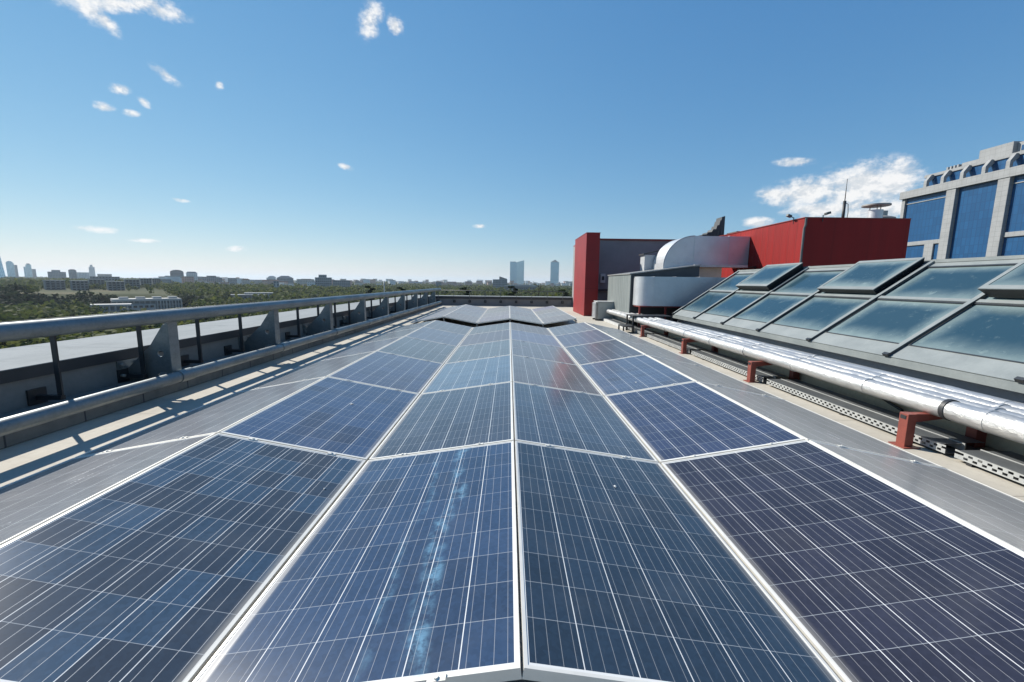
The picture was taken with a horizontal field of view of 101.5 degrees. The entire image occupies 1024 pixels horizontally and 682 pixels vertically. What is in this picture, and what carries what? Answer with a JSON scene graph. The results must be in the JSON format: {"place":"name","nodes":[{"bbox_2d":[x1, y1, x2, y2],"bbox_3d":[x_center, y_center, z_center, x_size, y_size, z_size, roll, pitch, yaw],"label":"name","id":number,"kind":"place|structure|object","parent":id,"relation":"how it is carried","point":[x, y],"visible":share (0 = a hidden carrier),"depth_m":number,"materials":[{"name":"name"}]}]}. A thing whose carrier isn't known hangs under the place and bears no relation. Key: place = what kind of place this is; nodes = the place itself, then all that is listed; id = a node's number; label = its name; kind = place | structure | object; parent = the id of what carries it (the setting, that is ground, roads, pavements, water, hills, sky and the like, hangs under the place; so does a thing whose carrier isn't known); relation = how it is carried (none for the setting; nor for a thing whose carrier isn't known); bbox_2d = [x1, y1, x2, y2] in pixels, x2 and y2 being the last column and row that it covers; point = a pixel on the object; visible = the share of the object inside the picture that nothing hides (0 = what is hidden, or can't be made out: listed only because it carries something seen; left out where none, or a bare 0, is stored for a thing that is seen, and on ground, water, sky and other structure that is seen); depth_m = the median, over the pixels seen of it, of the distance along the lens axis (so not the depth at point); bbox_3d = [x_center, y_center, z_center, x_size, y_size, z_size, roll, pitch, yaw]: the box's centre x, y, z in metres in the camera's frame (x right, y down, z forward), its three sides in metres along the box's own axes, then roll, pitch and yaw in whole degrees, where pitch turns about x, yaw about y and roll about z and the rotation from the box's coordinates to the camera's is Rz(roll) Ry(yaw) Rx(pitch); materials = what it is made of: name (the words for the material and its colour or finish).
{"place":"outdoors","nodes":[
{"label":"outdoors","id":0,"kind":"place"},
{"bbox_2d":[20,280,484,307],"bbox_3d":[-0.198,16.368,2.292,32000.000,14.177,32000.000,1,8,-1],"label":"ground","id":1,"kind":"structure","parent":0,"point":[140,292],"depth_m":324.41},
{"bbox_2d":[6,261,18,277],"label":"glass tower","id":2,"kind":"structure","parent":1,"relation":"on","point":[11,270],"depth_m":1466.27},
{"bbox_2d":[23,263,36,277],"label":"tower block","id":3,"kind":"structure","parent":1,"relation":"on","point":[29,271],"depth_m":1561.60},
{"bbox_2d":[43,280,65,289],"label":"apartment block","id":4,"kind":"structure","parent":1,"relation":"on","point":[54,284],"depth_m":375.98,"materials":[{"name":"grey concrete"}]},
{"bbox_2d":[47,270,66,278],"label":"office building","id":5,"kind":"structure","parent":1,"relation":"on","point":[55,274],"depth_m":1008.79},
{"bbox_2d":[69,280,88,289],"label":"apartment block","id":6,"kind":"structure","parent":1,"relation":"on","point":[79,285],"depth_m":373.35,"materials":[{"name":"grey concrete"}]},
{"bbox_2d":[90,276,119,280],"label":"apartment block","id":7,"kind":"structure","parent":1,"relation":"on","point":[105,278],"depth_m":570.95,"materials":[{"name":"concrete"}]},
{"bbox_2d":[0,282,211,309],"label":"conifer belt","id":8,"kind":"object","parent":1,"relation":"on","point":[12,295],"visible":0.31,"depth_m":248.86,"materials":[{"name":"green plant"}]},
{"bbox_2d":[90,303,131,313],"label":"campus wing","id":9,"kind":"structure","parent":1,"relation":"on","point":[113,307],"depth_m":239.36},
{"bbox_2d":[105,281,124,289],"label":"apartment block","id":10,"kind":"structure","parent":1,"relation":"on","point":[115,285],"depth_m":382.52,"materials":[{"name":"grey concrete"}]},
{"bbox_2d":[123,279,139,288],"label":"apartment block","id":11,"kind":"structure","parent":1,"relation":"on","point":[133,282],"depth_m":419.64,"materials":[{"name":"grey concrete"}]},
{"bbox_2d":[110,296,182,310],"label":"campus building","id":12,"kind":"structure","parent":1,"relation":"on","point":[156,303],"depth_m":265.65,"materials":[{"name":"grey concrete"}]},
{"bbox_2d":[202,276,221,281],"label":"office building","id":13,"kind":"structure","parent":1,"relation":"on","point":[213,279],"depth_m":807.56,"materials":[{"name":"concrete"}]},
{"bbox_2d":[231,292,272,299],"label":"building","id":14,"kind":"structure","parent":1,"relation":"on","point":[247,295],"depth_m":358.20,"materials":[{"name":"concrete"}]},
{"bbox_2d":[0,276,571,348],"bbox_3d":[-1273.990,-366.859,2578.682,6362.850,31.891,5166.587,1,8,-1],"label":"woodland","id":15,"kind":"object","parent":1,"relation":"on","point":[218,293],"visible":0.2,"depth_m":353.01,"materials":[{"name":"green plant"}]},
{"bbox_2d":[315,275,331,286],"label":"office building","id":16,"kind":"structure","parent":1,"relation":"on","point":[323,280],"depth_m":587.65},
{"bbox_2d":[333,280,349,286],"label":"office building","id":17,"kind":"structure","parent":1,"relation":"on","point":[344,283],"depth_m":624.92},
{"bbox_2d":[493,276,506,288],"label":"office building","id":18,"kind":"structure","parent":1,"relation":"on","point":[500,282],"depth_m":742.47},
{"bbox_2d":[0,305,1023,681],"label":"roof deck","id":19,"kind":"structure","parent":1,"relation":"on","point":[18,461],"depth_m":4.14,"materials":[{"name":"concrete"}]},
{"bbox_2d":[0,295,432,413],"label":"parapet wall","id":20,"kind":"structure","parent":19,"relation":"on","point":[88,364],"depth_m":4.56,"materials":[{"name":"concrete"}]},
{"bbox_2d":[0,288,432,405],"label":"handrail","id":21,"kind":"object","parent":20,"relation":"attached to","point":[39,395],"visible":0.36,"depth_m":4.60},
{"bbox_2d":[303,303,332,334],"bbox_3d":[-4.047,-0.459,8.741,0.553,0.668,0.250,1,8,-1],"label":"gusset bracket","id":22,"kind":"object","parent":20,"relation":"attached to","point":[317,325],"visible":0.77,"depth_m":8.75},
{"bbox_2d":[342,299,365,324],"bbox_3d":[-4.062,-0.746,10.791,0.553,0.668,0.250,1,8,-1],"label":"gusset bracket","id":23,"kind":"object","parent":20,"relation":"attached to","point":[355,317],"visible":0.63,"depth_m":10.79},
{"bbox_2d":[369,297,388,317],"bbox_3d":[-4.077,-1.033,12.841,0.553,0.668,0.250,1,8,-1],"label":"gusset bracket","id":24,"kind":"object","parent":20,"relation":"attached to","point":[378,311],"visible":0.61,"depth_m":12.85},
{"bbox_2d":[389,295,404,312],"bbox_3d":[-4.093,-1.320,14.890,0.553,0.668,0.250,1,8,-1],"label":"gusset bracket","id":25,"kind":"object","parent":20,"relation":"attached to","point":[401,300],"visible":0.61,"depth_m":14.89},
{"bbox_2d":[405,293,417,309],"bbox_3d":[-4.108,-1.608,16.940,0.553,0.668,0.250,1,8,-1],"label":"gusset bracket","id":26,"kind":"object","parent":20,"relation":"attached to","point":[411,304],"visible":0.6,"depth_m":16.95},
{"bbox_2d":[0,302,439,448],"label":"kerb","id":27,"kind":"structure","parent":19,"relation":"on","point":[11,439],"depth_m":4.42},
{"bbox_2d":[116,321,181,380],"bbox_3d":[-4.017,0.116,4.641,0.553,0.668,0.250,1,8,-1],"label":"gusset bracket","id":28,"kind":"object","parent":27,"relation":"on","point":[165,341],"visible":0.72,"depth_m":4.64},
{"bbox_2d":[0,288,440,341],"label":"track pipe","id":29,"kind":"object","parent":28,"relation":"on","point":[14,331],"visible":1,"depth_m":4.14,"materials":[{"name":"metal"}]},
{"bbox_2d":[0,301,441,436],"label":"track pipe","id":30,"kind":"object","parent":28,"relation":"attached to","point":[24,420],"visible":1,"depth_m":4.14,"materials":[{"name":"metal"}]},
{"bbox_2d":[238,310,279,350],"bbox_3d":[-4.032,-0.172,6.691,0.553,0.668,0.250,1,8,-1],"label":"gusset bracket","id":31,"kind":"object","parent":27,"relation":"on","point":[259,338],"visible":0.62,"depth_m":6.70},
{"bbox_2d":[413,318,576,327],"bbox_3d":[-0.546,-0.993,15.644,4.975,0.254,6.640,1,8,-1],"label":"panel mounting","id":32,"kind":"object","parent":19,"relation":"on","point":[509,321],"visible":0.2,"depth_m":12.44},
{"bbox_2d":[411,312,450,322],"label":"solar panel","id":33,"kind":"object","parent":32,"relation":"on","point":[430,317],"visible":0.94,"depth_m":12.71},
{"bbox_2d":[444,312,479,323],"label":"solar panel","id":34,"kind":"object","parent":32,"relation":"on","point":[462,317],"visible":0.98,"depth_m":12.89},
{"bbox_2d":[453,309,482,317],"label":"solar panel","id":35,"kind":"object","parent":32,"relation":"on","point":[469,313],"visible":0.88,"depth_m":14.73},
{"bbox_2d":[477,314,509,323],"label":"solar panel","id":36,"kind":"object","parent":32,"relation":"on","point":[494,318],"visible":1,"depth_m":12.87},
{"bbox_2d":[510,314,542,324],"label":"solar panel","id":37,"kind":"object","parent":32,"relation":"on","point":[525,319],"visible":0.99,"depth_m":12.87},
{"bbox_2d":[536,311,567,318],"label":"solar panel","id":38,"kind":"object","parent":32,"relation":"on","point":[550,314],"visible":0.9,"depth_m":14.78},
{"bbox_2d":[540,314,575,323],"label":"solar panel","id":39,"kind":"object","parent":32,"relation":"on","point":[558,318],"visible":0.95,"depth_m":12.95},
{"bbox_2d":[435,295,571,306],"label":"parapet wall","id":40,"kind":"structure","parent":19,"relation":"on","point":[506,300],"depth_m":23.61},
{"bbox_2d":[438,290,563,303],"bbox_3d":[-0.659,-2.479,23.445,7.150,0.693,0.185,1,8,-1],"label":"handrail","id":41,"kind":"object","parent":40,"relation":"on","point":[531,301],"visible":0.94,"depth_m":23.34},
{"bbox_2d":[510,330,527,681],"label":"panel mounting","id":42,"kind":"object","parent":19,"relation":"on","point":[521,680],"depth_m":1.17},
{"bbox_2d":[0,433,215,545],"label":"solar panel","id":43,"kind":"object","parent":42,"relation":"on","point":[32,501],"visible":0.73,"depth_m":2.23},
{"bbox_2d":[0,433,365,681],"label":"solar panel","id":44,"kind":"object","parent":42,"relation":"on","point":[169,570],"visible":0.98,"depth_m":1.63,"materials":[{"name":"glass"}]},
{"bbox_2d":[74,377,324,457],"bbox_3d":[-2.441,0.589,3.596,0.981,0.046,1.667,-10,8,1],"label":"solar panel","id":45,"kind":"object","parent":42,"relation":"on","point":[221,414],"visible":0.81,"depth_m":3.33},
{"bbox_2d":[238,351,375,391],"bbox_3d":[-2.453,0.358,5.250,0.981,0.046,1.667,-10,8,1],"label":"solar panel","id":46,"kind":"object","parent":42,"relation":"on","point":[318,369],"visible":0.84,"depth_m":5.07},
{"bbox_2d":[220,377,418,461],"bbox_3d":[-1.465,0.596,3.616,0.981,0.047,1.667,11,8,-2],"label":"solar panel","id":47,"kind":"object","parent":42,"relation":"on","point":[324,415],"visible":0.88,"depth_m":3.33,"materials":[{"name":"glass"}]},
{"bbox_2d":[193,441,521,681],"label":"solar panel","id":48,"kind":"object","parent":42,"relation":"on","point":[403,568],"visible":1,"depth_m":1.53,"materials":[{"name":"glass"}]},
{"bbox_2d":[312,336,403,361],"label":"solar panel","id":49,"kind":"object","parent":42,"relation":"on","point":[364,348],"visible":0.83,"depth_m":6.78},
{"bbox_2d":[328,351,442,394],"bbox_3d":[-1.477,0.365,5.270,0.981,0.047,1.667,11,8,-2],"label":"solar panel","id":50,"kind":"object","parent":42,"relation":"on","point":[394,371],"visible":0.89,"depth_m":5.07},
{"bbox_2d":[355,327,421,344],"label":"solar panel","id":51,"kind":"object","parent":42,"relation":"on","point":[396,334],"visible":0.84,"depth_m":8.46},
{"bbox_2d":[382,320,434,333],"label":"solar panel","id":52,"kind":"object","parent":42,"relation":"on","point":[411,326],"visible":0.82,"depth_m":10.15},
{"bbox_2d":[378,336,456,364],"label":"solar panel","id":53,"kind":"object","parent":42,"relation":"on","point":[417,348],"visible":0.88,"depth_m":6.77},
{"bbox_2d":[406,327,465,346],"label":"solar panel","id":54,"kind":"object","parent":42,"relation":"on","point":[439,336],"visible":0.87,"depth_m":8.46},
{"bbox_2d":[369,382,513,459],"bbox_3d":[-0.480,0.626,3.616,0.981,0.046,1.667,-8,8,1],"label":"solar panel","id":55,"kind":"object","parent":42,"relation":"on","point":[456,418],"visible":0.9,"depth_m":3.34,"materials":[{"name":"glass"}]},
{"bbox_2d":[424,320,472,335],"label":"solar panel","id":56,"kind":"object","parent":42,"relation":"on","point":[451,327],"visible":0.88,"depth_m":10.14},
{"bbox_2d":[421,355,511,393],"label":"solar panel","id":57,"kind":"object","parent":42,"relation":"on","point":[473,373],"visible":0.88,"depth_m":5.08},
{"bbox_2d":[445,339,510,363],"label":"solar panel","id":58,"kind":"object","parent":42,"relation":"on","point":[481,350],"visible":0.89,"depth_m":6.79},
{"bbox_2d":[459,329,510,345],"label":"solar panel","id":59,"kind":"object","parent":42,"relation":"on","point":[479,338],"visible":0.88,"depth_m":8.48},
{"bbox_2d":[468,322,509,334],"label":"solar panel","id":60,"kind":"object","parent":42,"relation":"on","point":[490,328],"visible":0.95,"depth_m":10.14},
{"bbox_2d":[510,322,552,335],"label":"solar panel","id":61,"kind":"object","parent":42,"relation":"on","point":[529,328],"visible":0.94,"depth_m":10.17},
{"bbox_2d":[511,329,561,346],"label":"solar panel","id":62,"kind":"object","parent":42,"relation":"on","point":[544,339],"visible":0.89,"depth_m":8.49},
{"bbox_2d":[511,339,576,364],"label":"solar panel","id":63,"kind":"object","parent":42,"relation":"on","point":[539,351],"visible":0.9,"depth_m":6.80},
{"bbox_2d":[511,355,602,395],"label":"solar panel","id":64,"kind":"object","parent":42,"relation":"on","point":[550,374],"visible":0.89,"depth_m":5.10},
{"bbox_2d":[548,322,595,335],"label":"solar panel","id":65,"kind":"object","parent":42,"relation":"on","point":[570,329],"visible":0.9,"depth_m":10.16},
{"bbox_2d":[554,329,614,347],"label":"solar panel","id":66,"kind":"object","parent":42,"relation":"on","point":[580,338],"visible":0.89,"depth_m":8.49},
{"bbox_2d":[512,382,657,461],"bbox_3d":[0.497,0.635,3.636,0.981,0.046,1.667,9,8,-2],"label":"solar panel","id":67,"kind":"object","parent":42,"relation":"on","point":[573,420],"visible":0.91,"depth_m":3.36,"materials":[{"name":"glass"}]},
{"bbox_2d":[564,339,644,365],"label":"solar panel","id":68,"kind":"object","parent":42,"relation":"on","point":[601,351],"visible":0.88,"depth_m":6.80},
{"bbox_2d":[585,322,638,337],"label":"solar panel","id":69,"kind":"object","parent":42,"relation":"on","point":[609,329],"visible":0.82,"depth_m":10.18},
{"bbox_2d":[598,329,666,349],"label":"solar panel","id":70,"kind":"object","parent":42,"relation":"on","point":[628,338],"visible":0.82,"depth_m":8.52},
{"bbox_2d":[579,355,694,396],"bbox_3d":[1.470,0.404,5.285,0.981,0.047,1.667,-9,8,1],"label":"solar panel","id":71,"kind":"object","parent":42,"relation":"on","point":[625,375],"visible":0.87,"depth_m":5.10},
{"bbox_2d":[617,339,708,367],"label":"solar panel","id":72,"kind":"object","parent":42,"relation":"on","point":[656,352],"visible":0.82,"depth_m":6.83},
{"bbox_2d":[514,441,841,681],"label":"solar panel","id":73,"kind":"object","parent":42,"relation":"on","point":[640,572],"visible":1,"depth_m":1.54,"materials":[{"name":"glass"}]},
{"bbox_2d":[605,381,804,463],"bbox_3d":[1.482,0.635,3.631,0.981,0.047,1.667,-9,8,1],"label":"solar panel","id":74,"kind":"object","parent":42,"relation":"on","point":[680,421],"visible":0.9,"depth_m":3.36,"materials":[{"name":"glass"}]},
{"bbox_2d":[647,355,784,399],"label":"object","id":75,"kind":"object","parent":42,"relation":"on","point":[696,372],"visible":0.84,"depth_m":5.12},
{"bbox_2d":[698,382,944,467],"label":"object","id":76,"kind":"object","parent":42,"relation":"on","point":[806,424],"visible":0.83,"depth_m":3.38,"materials":[{"name":"metal"}]},
{"bbox_2d":[661,440,1023,681],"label":"solar panel","id":77,"kind":"object","parent":42,"relation":"on","point":[860,574],"visible":0.95,"depth_m":1.68,"materials":[{"name":"glass"}]},
{"bbox_2d":[809,440,1023,553],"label":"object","id":78,"kind":"object","parent":42,"relation":"on","point":[996,514],"visible":0.91,"depth_m":2.28,"materials":[{"name":"metal"}]},
{"bbox_2d":[573,232,600,315],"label":"red tower","id":79,"kind":"structure","parent":19,"relation":"on","point":[586,265],"depth_m":16.95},
{"bbox_2d":[592,301,613,320],"bbox_3d":[3.394,-1.113,15.273,0.840,0.690,0.660,1,8,-1],"label":"outdoor unit","id":80,"kind":"object","parent":19,"relation":"on","point":[599,308],"visible":0.77,"depth_m":14.97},
{"bbox_2d":[608,319,657,335],"bbox_3d":[3.522,-0.436,12.572,0.373,0.099,4.220,1,8,-1],"label":"cable tray","id":81,"kind":"object","parent":19,"relation":"on","point":[637,329],"visible":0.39,"depth_m":11.60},
{"bbox_2d":[618,314,671,332],"bbox_3d":[3.670,-0.485,11.617,1.360,0.463,0.740,1,8,-1],"label":"step over platform","id":82,"kind":"object","parent":19,"relation":"on","point":[626,325],"visible":0.67,"depth_m":11.45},
{"bbox_2d":[607,265,700,324],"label":"plant shed","id":83,"kind":"structure","parent":19,"relation":"on","point":[620,290],"depth_m":13.08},
{"bbox_2d":[639,250,658,270],"bbox_3d":[5.240,-2.906,15.621,0.860,1.030,0.600,1,8,-1],"label":"duct hood","id":84,"kind":"object","parent":83,"relation":"on","point":[646,262],"visible":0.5,"depth_m":15.39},
{"bbox_2d":[647,334,704,352],"bbox_3d":[3.547,0.039,9.180,0.373,0.099,2.470,1,8,-1],"label":"cable tray","id":85,"kind":"object","parent":19,"relation":"on","point":[670,341],"visible":0.91,"depth_m":9.05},
{"bbox_2d":[632,276,729,325],"bbox_3d":[5.448,-1.157,12.671,3.400,1.544,0.670,1,8,-1],"label":"ventilation duct","id":86,"kind":"object","parent":19,"relation":"on","point":[666,292],"visible":0.69,"depth_m":12.30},
{"bbox_2d":[679,339,717,353],"bbox_3d":[3.700,0.103,8.076,0.890,0.285,0.145,1,8,-1],"label":"pipe stand","id":87,"kind":"object","parent":19,"relation":"on","point":[684,346],"visible":0.62,"depth_m":8.04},
{"bbox_2d":[691,350,787,381],"bbox_3d":[3.565,0.378,6.763,0.373,0.099,2.250,1,8,-1],"label":"cable tray","id":88,"kind":"object","parent":19,"relation":"on","point":[741,367],"visible":0.91,"depth_m":6.59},
{"bbox_2d":[743,361,799,382],"bbox_3d":[3.687,0.425,5.779,0.890,0.285,0.145,1,8,-1],"label":"pipe stand","id":89,"kind":"object","parent":19,"relation":"on","point":[751,370],"visible":0.56,"depth_m":5.74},
{"bbox_2d":[635,313,1023,408],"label":"insulated pipe","id":90,"kind":"object","parent":89,"relation":"on","point":[978,395],"visible":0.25,"depth_m":4.23,"materials":[{"name":"metal"}]},
{"bbox_2d":[637,323,1023,455],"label":"upstand","id":91,"kind":"object","parent":19,"relation":"on","point":[998,442],"visible":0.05,"depth_m":4.69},
{"bbox_2d":[767,379,984,453],"bbox_3d":[3.583,0.705,4.431,0.373,0.099,2.300,1,8,-1],"label":"cable tray","id":92,"kind":"object","parent":19,"relation":"on","point":[936,438],"visible":0.92,"depth_m":4.08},
{"bbox_2d":[888,412,986,448],"bbox_3d":[3.674,0.744,3.501,0.890,0.285,0.145,1,8,-1],"label":"pipe stand","id":93,"kind":"object","parent":19,"relation":"on","point":[906,429],"visible":0.67,"depth_m":3.47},
{"bbox_2d":[606,309,1023,443],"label":"insulated pipe","id":94,"kind":"object","parent":93,"relation":"on","point":[1000,424],"visible":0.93,"depth_m":3.84,"materials":[{"name":"metal"}]},
{"bbox_2d":[611,309,1023,417],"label":"insulated pipe","id":95,"kind":"object","parent":93,"relation":"on","point":[907,386],"visible":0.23,"depth_m":4.27,"materials":[{"name":"metal"}]},
{"bbox_2d":[631,313,1023,414],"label":"insulated pipe","id":96,"kind":"object","parent":93,"relation":"on","point":[1007,407],"visible":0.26,"depth_m":4.13,"materials":[{"name":"metal"}]},
{"bbox_2d":[954,449,1023,484],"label":"cable tray","id":97,"kind":"object","parent":19,"relation":"on","point":[1008,464],"visible":1,"depth_m":3.03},
{"bbox_2d":[510,261,516,282],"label":"glass tower","id":98,"kind":"structure","parent":1,"relation":"on","point":[513,271],"depth_m":1973.60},
{"bbox_2d":[517,260,523,283],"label":"glass tower","id":99,"kind":"structure","parent":1,"relation":"on","point":[520,272],"depth_m":1973.89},
{"bbox_2d":[505,284,537,289],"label":"hall building","id":100,"kind":"structure","parent":1,"relation":"on","point":[523,286],"depth_m":594.79,"materials":[{"name":"concrete"}]},
{"bbox_2d":[550,260,558,283],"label":"glass tower","id":101,"kind":"structure","parent":1,"relation":"on","point":[554,275],"depth_m":1866.15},
{"bbox_2d":[899,141,1023,259],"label":"office block","id":102,"kind":"structure","parent":1,"relation":"on","point":[972,209],"depth_m":63.78,"materials":[{"name":"glass"}]},
{"bbox_2d":[0,0,1023,282],"label":"sky","id":103,"kind":"structure","parent":0,"point":[398,140],"materials":[{"name":"blue"}]},
{"bbox_2d":[572,238,676,306],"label":"grey building","id":104,"kind":"structure","parent":0,"point":[617,256],"depth_m":19.62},
{"bbox_2d":[721,217,911,276],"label":"red building","id":105,"kind":"structure","parent":0,"point":[811,241],"depth_m":11.72,"materials":[{"name":"metal"}]},
{"bbox_2d":[653,235,749,268],"bbox_3d":[6.621,-2.934,14.803,2.915,1.445,1.077,1,8,-1],"label":"ventilation duct","id":106,"kind":"object","parent":105,"relation":"attached to","point":[708,250],"visible":0.91,"depth_m":14.27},
{"bbox_2d":[699,216,724,235],"bbox_3d":[8.761,-4.755,18.417,0.950,1.400,0.520,1,8,-1],"label":"roof sculpture","id":107,"kind":"object","parent":105,"relation":"on","point":[717,228],"visible":0.53,"depth_m":18.18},
{"bbox_2d":[688,265,756,276],"bbox_3d":[7.020,-2.002,14.079,2.050,1.070,0.550,1,8,-1],"label":"canopy","id":108,"kind":"object","parent":105,"relation":"attached to","point":[710,270],"visible":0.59,"depth_m":13.95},
{"bbox_2d":[861,203,891,217],"bbox_3d":[11.256,-3.920,12.958,0.720,0.660,0.720,1,8,-1],"label":"chimney vent","id":109,"kind":"object","parent":105,"relation":"on","point":[876,213],"visible":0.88,"depth_m":12.81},
{"bbox_2d":[672,255,1023,403],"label":"glazed roof","id":110,"kind":"structure","parent":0,"point":[945,321],"depth_m":5.67,"materials":[{"name":"teal glass"}]},
{"bbox_2d":[735,262,802,289],"bbox_3d":[5.882,-1.474,9.621,0.786,0.605,1.250,1,8,-1],"label":"roof window","id":111,"kind":"structure","parent":110,"relation":"attached to","point":[768,277],"depth_m":9.40,"materials":[{"name":"teal glass"}]},
{"bbox_2d":[817,257,924,293],"bbox_3d":[5.918,-1.083,6.980,0.752,0.562,1.190,1,8,-1],"label":"roof window","id":112,"kind":"structure","parent":110,"relation":"attached to","point":[872,277],"depth_m":6.82,"materials":[{"name":"teal glass"}]},
{"bbox_2d":[978,260,1023,297],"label":"roof window","id":113,"kind":"structure","parent":110,"relation":"attached to","point":[1008,283],"depth_m":4.79,"materials":[{"name":"teal glass"}]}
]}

